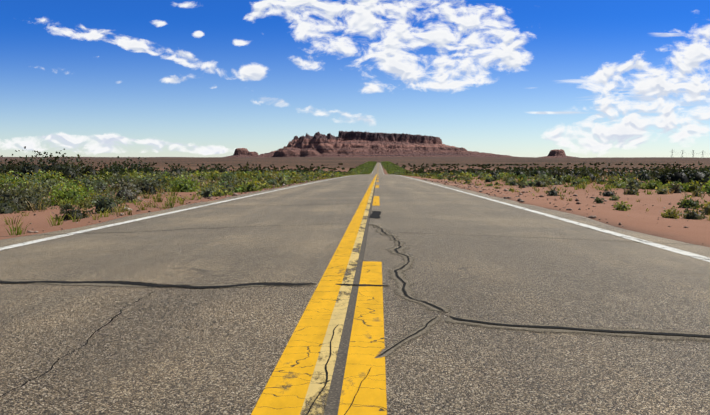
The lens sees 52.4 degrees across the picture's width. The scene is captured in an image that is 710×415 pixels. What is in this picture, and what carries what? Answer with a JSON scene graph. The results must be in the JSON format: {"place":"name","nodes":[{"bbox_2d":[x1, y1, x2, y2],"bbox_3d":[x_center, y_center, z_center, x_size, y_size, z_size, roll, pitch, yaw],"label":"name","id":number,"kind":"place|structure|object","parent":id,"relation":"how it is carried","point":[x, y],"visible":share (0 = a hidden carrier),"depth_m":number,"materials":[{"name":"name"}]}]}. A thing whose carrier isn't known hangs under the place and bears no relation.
{"place":"outdoors","nodes":[
{"label":"outdoors","id":0,"kind":"place"},
{"bbox_2d":[0,163,709,414],"bbox_3d":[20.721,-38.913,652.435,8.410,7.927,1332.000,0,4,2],"label":"road","id":1,"kind":"structure","parent":0,"point":[185,351],"depth_m":4.01,"materials":[{"name":"grey asphalt"}]},
{"bbox_2d":[251,174,386,414],"bbox_3d":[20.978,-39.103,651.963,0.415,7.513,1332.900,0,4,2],"label":"yellow lines","id":2,"kind":"object","parent":1,"relation":"on","point":[285,390],"visible":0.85,"depth_m":3.00,"materials":[{"name":"paint"}]},
{"bbox_2d":[300,176,376,414],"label":"faded road marking","id":3,"kind":"object","parent":1,"relation":"on","point":[338,316],"visible":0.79,"depth_m":3.14,"materials":[{"name":"paint"}]},
{"bbox_2d":[323,178,376,414],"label":"gap","id":4,"kind":"object","parent":1,"relation":"on","point":[333,399],"visible":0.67,"depth_m":3.08,"materials":[{"name":"grey asphalt"}]},
{"bbox_2d":[0,224,709,357],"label":"crack seal","id":5,"kind":"object","parent":1,"relation":"on","point":[399,290],"visible":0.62,"depth_m":3.57,"materials":[{"name":"black asphalt"}]},
{"bbox_2d":[0,178,709,414],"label":"road cracks","id":6,"kind":"object","parent":1,"relation":"on","point":[245,284],"visible":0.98,"depth_m":4.60,"materials":[{"name":"black asphalt"}]},
{"bbox_2d":[0,164,709,261],"bbox_3d":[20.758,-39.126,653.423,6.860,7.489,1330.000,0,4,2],"label":"white lines","id":7,"kind":"object","parent":1,"relation":"on","point":[697,256],"visible":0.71,"depth_m":9.55,"materials":[{"name":"paint"}]},
{"bbox_2d":[367,211,380,217],"bbox_3d":[0.333,0.111,11.736,0.285,0.026,1.886,0,4,2],"label":"road patch","id":8,"kind":"object","parent":1,"relation":"on","point":[375,214],"visible":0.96,"depth_m":11.69,"materials":[{"name":"black asphalt"}]},
{"bbox_2d":[0,156,709,246],"bbox_3d":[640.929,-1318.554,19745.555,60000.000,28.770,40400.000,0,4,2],"label":"ground","id":9,"kind":"structure","parent":0,"point":[640,220],"depth_m":31.03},
{"bbox_2d":[226,148,257,156],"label":"butte","id":10,"kind":"object","parent":9,"relation":"on","point":[241,152],"visible":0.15,"depth_m":4569.64,"materials":[{"name":"brown stone"}]},
{"bbox_2d":[0,146,709,234],"bbox_3d":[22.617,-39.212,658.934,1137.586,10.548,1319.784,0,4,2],"label":"vegetation","id":11,"kind":"object","parent":9,"relation":"on","point":[28,187],"visible":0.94,"depth_m":39.79,"materials":[{"name":"green plant"}]},
{"bbox_2d":[13,179,705,243],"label":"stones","id":12,"kind":"object","parent":9,"relation":"on","point":[519,199],"visible":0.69,"depth_m":23.79,"materials":[{"name":"brown stone"}]},
{"bbox_2d":[252,131,513,156],"bbox_3d":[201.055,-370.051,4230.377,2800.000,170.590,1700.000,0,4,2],"label":"mesa","id":13,"kind":"structure","parent":9,"relation":"on","point":[354,144],"depth_m":4061.93,"materials":[{"name":"brown stone"}]},
{"bbox_2d":[537,149,578,157],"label":"butte","id":14,"kind":"object","parent":9,"relation":"on","point":[557,153],"visible":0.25,"depth_m":6354.36,"materials":[{"name":"brown stone"}]},
{"bbox_2d":[0,0,709,157],"label":"sky","id":15,"kind":"structure","parent":0,"point":[85,78],"materials":[{"name":"blue"}]}
]}

